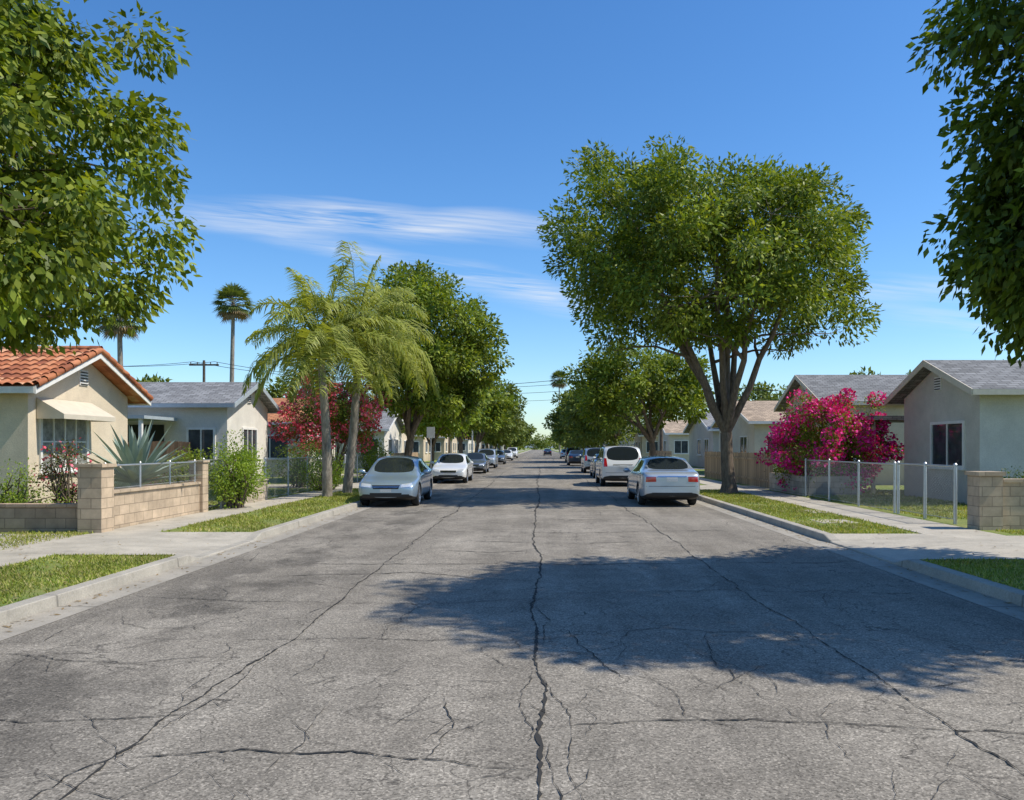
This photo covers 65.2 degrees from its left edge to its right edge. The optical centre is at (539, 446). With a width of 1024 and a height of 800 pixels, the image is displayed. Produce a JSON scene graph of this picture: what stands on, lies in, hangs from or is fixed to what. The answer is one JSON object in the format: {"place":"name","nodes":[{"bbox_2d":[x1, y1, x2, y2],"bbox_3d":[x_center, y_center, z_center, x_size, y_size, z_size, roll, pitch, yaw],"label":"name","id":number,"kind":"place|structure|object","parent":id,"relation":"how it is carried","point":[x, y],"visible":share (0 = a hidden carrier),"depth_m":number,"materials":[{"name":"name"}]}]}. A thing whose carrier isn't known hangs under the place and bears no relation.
{"place":"outdoors","nodes":[
{"label":"outdoors","id":0,"kind":"place"},
{"bbox_2d":[0,450,1023,799],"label":"road","id":1,"kind":"structure","parent":0,"point":[660,754],"depth_m":6.47,"materials":[{"name":"asphalt"}]},
{"bbox_2d":[358,453,432,505],"bbox_3d":[-4.620,0.991,26.110,2.267,1.618,4.805,0,0,-1],"label":"parked sedan","id":2,"kind":"object","parent":1,"relation":"on","point":[392,478],"visible":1,"depth_m":24.60,"materials":[{"name":"blue paint"}]},
{"bbox_2d":[430,451,472,482],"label":"parked sedan","id":3,"kind":"object","parent":1,"relation":"on","point":[452,466],"visible":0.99,"depth_m":40.03,"materials":[{"name":"white paint"}]},
{"bbox_2d":[467,452,489,472],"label":"parked sedan","id":4,"kind":"object","parent":1,"relation":"on","point":[480,460],"visible":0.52,"depth_m":54.98,"materials":[{"name":"grey paint"}]},
{"bbox_2d":[478,448,498,467],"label":"parked suv","id":5,"kind":"object","parent":1,"relation":"on","point":[492,454],"visible":0.52,"depth_m":68.61,"materials":[{"name":"grey paint"}]},
{"bbox_2d":[0,450,1023,625],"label":"kerb","id":6,"kind":"structure","parent":1,"relation":"on","point":[12,612],"depth_m":11.01,"materials":[{"name":"concrete"}]},
{"bbox_2d":[0,450,1023,640],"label":"gutter","id":7,"kind":"object","parent":1,"relation":"on","point":[75,607],"visible":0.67,"depth_m":11.01,"materials":[{"name":"concrete"}]},
{"bbox_2d":[0,471,1023,799],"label":"road crack","id":8,"kind":"object","parent":1,"relation":"on","point":[538,737],"visible":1,"depth_m":5.61,"materials":[{"name":"grey"}]},
{"bbox_2d":[2,486,1021,631],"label":"fallen leaves","id":9,"kind":"object","parent":1,"relation":"on","point":[99,594],"visible":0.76,"depth_m":12.53,"materials":[{"name":"plant"}]},
{"bbox_2d":[565,450,582,465],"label":"parked sedan","id":10,"kind":"object","parent":1,"relation":"on","point":[573,457],"visible":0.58,"depth_m":76.80,"materials":[{"name":"blue paint"}]},
{"bbox_2d":[578,447,600,472],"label":"parked suv","id":11,"kind":"object","parent":1,"relation":"on","point":[589,453],"visible":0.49,"depth_m":54.92,"materials":[{"name":"grey paint"}]},
{"bbox_2d":[592,444,641,485],"bbox_3d":[3.750,0.811,38.584,2.396,1.978,4.962,0,0,0],"label":"parked suv","id":12,"kind":"object","parent":1,"relation":"on","point":[612,462],"visible":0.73,"depth_m":36.29,"materials":[{"name":"white paint"}]},
{"bbox_2d":[623,453,699,504],"bbox_3d":[3.950,0.991,26.290,2.267,1.618,4.805,0,0,0],"label":"parked sedan","id":13,"kind":"object","parent":1,"relation":"on","point":[663,478],"visible":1,"depth_m":24.05,"materials":[{"name":"grey paint"}]},
{"bbox_2d":[0,450,1023,565],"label":"sidewalk","id":14,"kind":"structure","parent":0,"point":[1005,543],"depth_m":16.52,"materials":[{"name":"concrete"}]},
{"bbox_2d":[0,463,1023,560],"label":"driveway","id":15,"kind":"structure","parent":0,"point":[901,547],"depth_m":13.97,"materials":[{"name":"concrete"}]},
{"bbox_2d":[0,450,1023,606],"bbox_3d":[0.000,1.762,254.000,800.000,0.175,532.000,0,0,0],"label":"lawn","id":16,"kind":"structure","parent":0,"point":[962,522],"depth_m":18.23,"materials":[{"name":"plant"}]},
{"bbox_2d":[0,457,53,502],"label":"yard shrub","id":17,"kind":"object","parent":16,"relation":"on","point":[15,484],"visible":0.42,"depth_m":17.34,"materials":[{"name":"green plant"}]},
{"bbox_2d":[0,503,77,531],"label":"garden wall","id":18,"kind":"structure","parent":16,"relation":"on","point":[35,517],"depth_m":15.72,"materials":[{"name":"concrete"}]},
{"bbox_2d":[0,483,77,502],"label":"yard shrub","id":19,"kind":"object","parent":16,"relation":"on","point":[33,501],"visible":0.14,"depth_m":16.65,"materials":[{"name":"green plant"}]},
{"bbox_2d":[30,437,93,502],"bbox_3d":[-10.234,0.754,17.370,1.479,1.949,1.130,0,0,-28],"label":"flowering shrub","id":20,"kind":"object","parent":16,"relation":"on","point":[64,493],"visible":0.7,"depth_m":17.31,"materials":[{"name":"green plant"}]},
{"bbox_2d":[0,364,127,502],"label":"walls","id":21,"kind":"structure","parent":16,"relation":"on","point":[19,431],"depth_m":20.18,"materials":[{"name":"beige paint"}]},
{"bbox_2d":[38,370,88,474],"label":"windows and vent","id":22,"kind":"structure","parent":21,"relation":"attached to","point":[55,432],"depth_m":20.90,"materials":[{"name":"white"}]},
{"bbox_2d":[0,352,146,403],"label":"roof","id":23,"kind":"structure","parent":21,"relation":"on","point":[117,381],"depth_m":23.11,"materials":[{"name":"tile"}]},
{"bbox_2d":[37,398,115,421],"bbox_3d":[-12.090,-0.960,20.950,0.680,0.520,2.400,0,0,0],"label":"awning","id":24,"kind":"object","parent":21,"relation":"attached to","point":[54,409],"visible":1,"depth_m":20.44,"materials":[{"name":"fabric"}]},
{"bbox_2d":[0,346,153,400],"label":"roof tiles","id":25,"kind":"object","parent":21,"relation":"on","point":[34,368],"visible":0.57,"depth_m":20.68,"materials":[{"name":"tile"}]},
{"bbox_2d":[0,353,150,405],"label":"fascia","id":26,"kind":"structure","parent":25,"relation":"attached to","point":[35,389],"depth_m":20.52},
{"bbox_2d":[0,0,205,355],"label":"street tree","id":27,"kind":"object","parent":16,"relation":"on","point":[38,268],"visible":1,"depth_m":12.14,"materials":[{"name":"green plant"}]},
{"bbox_2d":[96,300,146,365],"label":"fan palm","id":28,"kind":"object","parent":16,"relation":"on","point":[121,331],"visible":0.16,"depth_m":54.86,"materials":[{"name":"green plant"}]},
{"bbox_2d":[73,420,203,487],"bbox_3d":[-9.639,0.498,19.201,2.894,2.403,2.910,0,0,0],"label":"agave plant","id":29,"kind":"object","parent":16,"relation":"on","point":[135,452],"visible":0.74,"depth_m":18.91,"materials":[{"name":"green plant"}]},
{"bbox_2d":[74,460,209,532],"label":"pillars","id":30,"kind":"structure","parent":16,"relation":"on","point":[95,498],"depth_m":15.50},
{"bbox_2d":[104,459,195,488],"bbox_3d":[-8.720,1.005,18.150,0.054,1.390,4.306,0,0,0],"label":"chain link fence","id":31,"kind":"object","parent":16,"relation":"on","point":[154,464],"visible":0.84,"depth_m":18.09,"materials":[{"name":"silver metal"}]},
{"bbox_2d":[128,415,176,420],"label":"carport roof","id":32,"kind":"structure","parent":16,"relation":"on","point":[143,417],"depth_m":30.55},
{"bbox_2d":[136,373,171,381],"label":"yard tree","id":33,"kind":"object","parent":16,"relation":"on","point":[147,378],"visible":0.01,"depth_m":45.47,"materials":[{"name":"green plant"}]},
{"bbox_2d":[114,482,200,528],"bbox_3d":[-8.730,1.290,18.130,0.260,0.820,4.340,0,0,0],"label":"wall course","id":34,"kind":"object","parent":16,"relation":"on","point":[140,505],"depth_m":17.93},
{"bbox_2d":[128,441,189,485],"bbox_3d":[-14.686,0.725,29.430,3.628,1.890,0.060,0,0,0],"label":"wooden fence","id":35,"kind":"object","parent":16,"relation":"on","point":[174,446],"visible":0.12,"depth_m":29.40,"materials":[{"name":"brown wood"}]},
{"bbox_2d":[150,444,223,489],"bbox_3d":[-10.878,0.830,24.600,2.175,1.871,2.690,0,0,0],"label":"yard shrub","id":36,"kind":"object","parent":16,"relation":"on","point":[185,459],"visible":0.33,"depth_m":24.28,"materials":[{"name":"green plant"}]},
{"bbox_2d":[128,392,267,487],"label":"walls","id":37,"kind":"structure","parent":16,"relation":"on","point":[223,420],"depth_m":32.35,"materials":[{"name":"white paint"}]},
{"bbox_2d":[128,425,163,441],"bbox_3d":[-17.350,0.350,32.330,4.300,2.500,0.060,0,0,0],"label":"window","id":38,"kind":"structure","parent":37,"relation":"attached to","point":[158,430],"depth_m":32.30,"materials":[{"name":"black"}]},
{"bbox_2d":[138,382,277,411],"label":"roof","id":39,"kind":"structure","parent":37,"relation":"on","point":[195,392],"depth_m":33.55,"materials":[{"name":"grey"}]},
{"bbox_2d":[128,383,280,413],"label":"fascia","id":40,"kind":"structure","parent":39,"relation":"attached to","point":[243,397],"depth_m":31.86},
{"bbox_2d":[186,395,258,464],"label":"windows and vent","id":41,"kind":"structure","parent":37,"relation":"attached to","point":[201,439],"depth_m":32.34,"materials":[{"name":"black"}]},
{"bbox_2d":[189,360,218,381],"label":"utility pole","id":42,"kind":"object","parent":16,"relation":"on","point":[203,364],"visible":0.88,"depth_m":59.94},
{"bbox_2d":[123,361,777,400],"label":"overhead cable","id":43,"kind":"object","parent":42,"relation":"attached to","point":[365,379],"visible":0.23,"depth_m":60.03,"materials":[{"name":"black plastic"}]},
{"bbox_2d":[203,457,221,507],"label":"chain link gate","id":44,"kind":"structure","parent":16,"relation":"on","point":[213,460],"depth_m":21.36,"materials":[{"name":"silver metal"}]},
{"bbox_2d":[212,281,254,381],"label":"fan palm","id":45,"kind":"object","parent":16,"relation":"on","point":[232,291],"visible":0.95,"depth_m":69.70,"materials":[{"name":"green plant"}]},
{"bbox_2d":[200,429,271,508],"bbox_3d":[-8.317,0.619,21.820,1.901,2.216,2.231,0,0,0],"label":"hedge shrub","id":46,"kind":"object","parent":16,"relation":"on","point":[234,484],"visible":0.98,"depth_m":21.64,"materials":[{"name":"green plant"}]},
{"bbox_2d":[216,478,268,507],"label":"block wall","id":47,"kind":"structure","parent":16,"relation":"on","point":[263,496],"depth_m":24.67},
{"bbox_2d":[265,456,321,497],"bbox_3d":[-8.750,1.015,28.900,0.074,1.370,6.874,0,0,0],"label":"chain link fence","id":48,"kind":"object","parent":16,"relation":"on","point":[288,474],"visible":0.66,"depth_m":27.78,"materials":[{"name":"silver metal"}]},
{"bbox_2d":[260,439,333,487],"bbox_3d":[-9.984,0.757,32.931,2.985,2.164,2.178,0,0,-13],"label":"yard shrub","id":49,"kind":"object","parent":16,"relation":"on","point":[311,446],"visible":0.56,"depth_m":32.77,"materials":[{"name":"green plant"}]},
{"bbox_2d":[268,425,334,476],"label":"walls","id":50,"kind":"structure","parent":16,"relation":"on","point":[294,444],"depth_m":44.45,"materials":[{"name":"paint"}]},
{"bbox_2d":[268,435,321,459],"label":"windows and vent","id":51,"kind":"structure","parent":50,"relation":"attached to","point":[272,444],"depth_m":44.44,"materials":[{"name":"black"}]},
{"bbox_2d":[268,398,337,421],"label":"roof","id":52,"kind":"structure","parent":50,"relation":"on","point":[272,416],"depth_m":45.14,"materials":[{"name":"ceramic"}]},
{"bbox_2d":[265,371,347,415],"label":"yard tree","id":53,"kind":"object","parent":16,"relation":"on","point":[273,393],"visible":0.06,"depth_m":55.31,"materials":[{"name":"green plant"}]},
{"bbox_2d":[291,448,345,490],"bbox_3d":[-8.290,0.894,30.589,1.984,1.906,3.645,0,0,0],"label":"yard shrub","id":54,"kind":"object","parent":16,"relation":"on","point":[318,485],"visible":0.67,"depth_m":30.24,"materials":[{"name":"green plant"}]},
{"bbox_2d":[241,257,406,496],"bbox_3d":[-7.219,-2.259,26.841,5.617,8.078,5.199,0,0,0],"label":"queen palm","id":55,"kind":"object","parent":16,"relation":"on","point":[303,338],"visible":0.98,"depth_m":26.23,"materials":[{"name":"green plant"}]},
{"bbox_2d":[268,372,391,481],"bbox_3d":[-10.110,-1.067,38.496,6.241,5.573,4.932,0,0,0],"label":"flowering tree","id":56,"kind":"object","parent":16,"relation":"on","point":[340,425],"visible":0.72,"depth_m":37.66,"materials":[{"name":"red plant"}]},
{"bbox_2d":[263,240,439,492],"bbox_3d":[-6.821,-2.603,28.983,6.248,8.766,6.212,0,0,0],"label":"queen palm","id":57,"kind":"object","parent":16,"relation":"on","point":[406,342],"visible":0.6,"depth_m":28.58,"materials":[{"name":"green plant"}]},
{"bbox_2d":[344,454,380,481],"bbox_3d":[-8.750,1.015,40.683,0.074,1.370,9.640,0,0,0],"label":"chain link fence","id":58,"kind":"object","parent":16,"relation":"on","point":[357,469],"visible":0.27,"depth_m":38.28,"materials":[{"name":"silver metal"}]},
{"bbox_2d":[335,411,405,467],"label":"bungalow","id":59,"kind":"object","parent":16,"relation":"on","point":[391,429],"visible":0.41,"depth_m":64.23,"materials":[{"name":"white paint"}]},
{"bbox_2d":[359,438,398,455],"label":"windows and vent","id":60,"kind":"structure","parent":59,"relation":"in","point":[389,440],"depth_m":64.99,"materials":[{"name":"white"}]},
{"bbox_2d":[355,434,393,476],"bbox_3d":[-8.492,0.532,40.119,2.110,2.442,3.462,0,0,-23],"label":"yard shrub","id":61,"kind":"object","parent":16,"relation":"on","point":[370,458],"visible":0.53,"depth_m":39.63,"materials":[{"name":"green plant"}]},
{"bbox_2d":[413,424,432,460],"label":"bungalow","id":62,"kind":"object","parent":16,"relation":"on","point":[421,446],"visible":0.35,"depth_m":92.71,"materials":[{"name":"beige paint"}]},
{"bbox_2d":[347,259,514,455],"bbox_3d":[-5.627,-3.916,39.903,8.713,11.391,8.075,0,0,0],"label":"street tree","id":63,"kind":"object","parent":16,"relation":"on","point":[455,360],"visible":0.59,"depth_m":38.82,"materials":[{"name":"green plant"}]},
{"bbox_2d":[401,389,480,468],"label":"street tree","id":64,"kind":"object","parent":16,"relation":"on","point":[444,427],"visible":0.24,"depth_m":52.20,"materials":[{"name":"green plant"}]},
{"bbox_2d":[434,434,452,458],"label":"bungalow","id":65,"kind":"object","parent":16,"relation":"on","point":[441,446],"visible":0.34,"depth_m":110.56,"materials":[{"name":"beige paint"}]},
{"bbox_2d":[457,438,473,453],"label":"bungalow","id":66,"kind":"object","parent":16,"relation":"on","point":[466,446],"visible":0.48,"depth_m":141.55,"materials":[{"name":"white paint"}]},
{"bbox_2d":[467,430,504,447],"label":"street tree","id":67,"kind":"object","parent":16,"relation":"on","point":[486,440],"visible":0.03,"depth_m":102.58,"materials":[{"name":"green plant"}]},
{"bbox_2d":[456,366,519,452],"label":"street tree","id":68,"kind":"object","parent":16,"relation":"on","point":[492,419],"visible":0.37,"depth_m":64.90,"materials":[{"name":"green plant"}]},
{"bbox_2d":[464,379,526,451],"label":"street tree","id":69,"kind":"object","parent":16,"relation":"on","point":[511,429],"visible":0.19,"depth_m":83.36,"materials":[{"name":"green plant"}]},
{"bbox_2d":[485,423,521,449],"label":"street tree","id":70,"kind":"object","parent":16,"relation":"on","point":[503,442],"visible":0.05,"depth_m":121.77,"materials":[{"name":"green plant"}]},
{"bbox_2d":[510,420,530,446],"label":"street tree","id":71,"kind":"object","parent":16,"relation":"on","point":[521,441],"visible":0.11,"depth_m":185.98,"materials":[{"name":"green plant"}]},
{"bbox_2d":[549,370,567,451],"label":"fan palm","id":72,"kind":"object","parent":16,"relation":"on","point":[556,373],"visible":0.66,"depth_m":238.96,"materials":[{"name":"green plant"}]},
{"bbox_2d":[551,382,599,447],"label":"street tree","id":73,"kind":"object","parent":16,"relation":"on","point":[558,433],"visible":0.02,"depth_m":99.48,"materials":[{"name":"green plant"}]},
{"bbox_2d":[541,389,612,448],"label":"street tree","id":74,"kind":"object","parent":16,"relation":"on","point":[555,419],"visible":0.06,"depth_m":91.06,"materials":[{"name":"green plant"}]},
{"bbox_2d":[558,379,642,448],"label":"street tree","id":75,"kind":"object","parent":16,"relation":"on","point":[590,436],"visible":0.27,"depth_m":68.83,"materials":[{"name":"green plant"}]},
{"bbox_2d":[558,338,715,455],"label":"street tree","id":76,"kind":"object","parent":16,"relation":"on","point":[657,390],"visible":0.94,"depth_m":46.54,"materials":[{"name":"green plant"}]},
{"bbox_2d":[634,424,657,456],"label":"bungalow","id":77,"kind":"object","parent":16,"relation":"on","point":[642,442],"visible":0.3,"depth_m":94.42,"materials":[{"name":"beige paint"}]},
{"bbox_2d":[622,402,687,441],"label":"yard tree","id":78,"kind":"object","parent":16,"relation":"on","point":[637,428],"visible":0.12,"depth_m":94.07,"materials":[{"name":"green plant"}]},
{"bbox_2d":[657,420,688,463],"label":"bungalow","id":79,"kind":"object","parent":16,"relation":"on","point":[675,440],"visible":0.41,"depth_m":79.52,"materials":[{"name":"paint"}]},
{"bbox_2d":[664,440,688,453],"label":"windows and vent","id":80,"kind":"structure","parent":79,"relation":"in","point":[680,446],"depth_m":79.51,"materials":[{"name":"black"}]},
{"bbox_2d":[683,412,718,466],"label":"bungalow","id":81,"kind":"object","parent":16,"relation":"on","point":[703,436],"visible":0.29,"depth_m":66.88,"materials":[{"name":"grey paint"}]},
{"bbox_2d":[696,438,708,455],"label":"windows and vent","id":82,"kind":"structure","parent":81,"relation":"in","point":[706,441],"depth_m":66.22,"materials":[{"name":"black"}]},
{"bbox_2d":[535,132,883,493],"bbox_3d":[5.736,-4.721,29.090,11.525,13.003,11.936,0,0,32],"label":"street tree","id":83,"kind":"object","parent":16,"relation":"on","point":[765,267],"visible":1,"depth_m":26.75,"materials":[{"name":"green plant"}]},
{"bbox_2d":[704,451,772,487],"bbox_3d":[9.170,0.950,38.104,0.060,1.440,13.008,0,0,0],"label":"wooden fence","id":84,"kind":"object","parent":16,"relation":"on","point":[748,470],"visible":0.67,"depth_m":35.91,"materials":[{"name":"brown wood"}]},
{"bbox_2d":[719,416,783,470],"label":"walls","id":85,"kind":"structure","parent":16,"relation":"on","point":[756,434],"depth_m":47.09,"materials":[{"name":"paint"}]},
{"bbox_2d":[713,401,785,426],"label":"roof","id":86,"kind":"structure","parent":85,"relation":"on","point":[757,410],"depth_m":48.20,"materials":[{"name":"beige"}]},
{"bbox_2d":[711,414,780,427],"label":"fascia","id":87,"kind":"structure","parent":86,"relation":"attached to","point":[752,422],"depth_m":45.97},
{"bbox_2d":[740,435,780,459],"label":"windows and vent","id":88,"kind":"structure","parent":85,"relation":"attached to","point":[743,444],"depth_m":48.42,"materials":[{"name":"black"}]},
{"bbox_2d":[737,381,786,400],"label":"yard tree","id":89,"kind":"object","parent":16,"relation":"on","point":[760,393],"visible":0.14,"depth_m":62.08,"materials":[{"name":"green plant"}]},
{"bbox_2d":[769,472,861,495],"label":"block wall","id":90,"kind":"structure","parent":16,"relation":"on","point":[795,481],"depth_m":27.40,"materials":[{"name":"concrete"}]},
{"bbox_2d":[754,388,903,492],"bbox_3d":[10.564,-0.163,28.532,5.177,3.842,4.383,0,0,0],"label":"bougainvillea bush","id":91,"kind":"object","parent":16,"relation":"on","point":[845,435],"visible":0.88,"depth_m":27.95,"materials":[{"name":"magenta bougainvillea flower bracts"},{"name":"green leaves"},{"name":"bark"}]},
{"bbox_2d":[786,385,903,484],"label":"walls","id":92,"kind":"structure","parent":16,"relation":"on","point":[896,410],"depth_m":35.25,"materials":[{"name":"beige paint"}]},
{"bbox_2d":[776,375,907,410],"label":"roof","id":93,"kind":"structure","parent":92,"relation":"on","point":[824,386],"depth_m":37.13,"materials":[{"name":"tile"}]},
{"bbox_2d":[774,375,883,411],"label":"fascia","id":94,"kind":"structure","parent":93,"relation":"attached to","point":[799,381],"depth_m":37.50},
{"bbox_2d":[804,458,895,512],"bbox_3d":[9.000,1.035,23.732,0.079,1.330,6.942,0,0,0],"label":"chain link fence","id":95,"kind":"object","parent":16,"relation":"on","point":[858,484],"visible":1,"depth_m":22.75,"materials":[{"name":"silver metal"}]},
{"bbox_2d":[849,366,910,374],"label":"yard tree","id":96,"kind":"object","parent":16,"relation":"on","point":[870,371],"visible":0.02,"depth_m":50.10,"materials":[{"name":"green plant"}]},
{"bbox_2d":[897,461,957,523],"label":"chain link gate","id":97,"kind":"structure","parent":16,"relation":"on","point":[925,487],"depth_m":18.66,"materials":[{"name":"silver metal"}]},
{"bbox_2d":[904,372,1023,503],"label":"walls","id":98,"kind":"structure","parent":16,"relation":"on","point":[994,432],"depth_m":23.46,"materials":[{"name":"grey paint"}]},
{"bbox_2d":[928,377,965,469],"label":"windows and vent","id":99,"kind":"structure","parent":98,"relation":"attached to","point":[947,442],"depth_m":24.42,"materials":[{"name":"black"}]},
{"bbox_2d":[887,360,1023,403],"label":"roof","id":100,"kind":"structure","parent":98,"relation":"on","point":[988,374],"depth_m":23.99,"materials":[{"name":"tile"}]},
{"bbox_2d":[884,360,1023,405],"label":"fascia","id":101,"kind":"structure","parent":100,"relation":"attached to","point":[940,373],"depth_m":23.38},
{"bbox_2d":[905,0,1023,367],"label":"street tree","id":102,"kind":"object","parent":16,"relation":"on","point":[990,262],"visible":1,"depth_m":11.22,"materials":[{"name":"green plant"}]},
{"bbox_2d":[964,471,1005,529],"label":"pillar","id":103,"kind":"structure","parent":16,"relation":"on","point":[984,500],"depth_m":16.10,"materials":[{"name":"concrete"}]},
{"bbox_2d":[1003,479,1023,528],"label":"wall course","id":104,"kind":"object","parent":16,"relation":"on","point":[1013,503],"depth_m":16.25,"materials":[{"name":"concrete"}]},
{"bbox_2d":[0,0,1023,443],"label":"sky","id":105,"kind":"structure","parent":0,"point":[438,131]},
{"bbox_2d":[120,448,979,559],"bbox_3d":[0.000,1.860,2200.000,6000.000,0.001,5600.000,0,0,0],"label":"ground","id":106,"kind":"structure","parent":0,"point":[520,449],"depth_m":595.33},
{"bbox_2d":[506,420,644,449],"bbox_3d":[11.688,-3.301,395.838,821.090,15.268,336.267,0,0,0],"label":"distant trees","id":107,"kind":"object","parent":106,"relation":"on","point":[538,443],"visible":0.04,"depth_m":531.96,"materials":[{"name":"plant"}]},
{"bbox_2d":[860,416,875,492],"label":"porch posts","id":108,"kind":"object","parent":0,"point":[873,429],"visible":0.21,"depth_m":28.30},
{"bbox_2d":[862,416,903,422],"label":"porch roof","id":109,"kind":"structure","parent":108,"relation":"on","point":[896,419],"depth_m":28.10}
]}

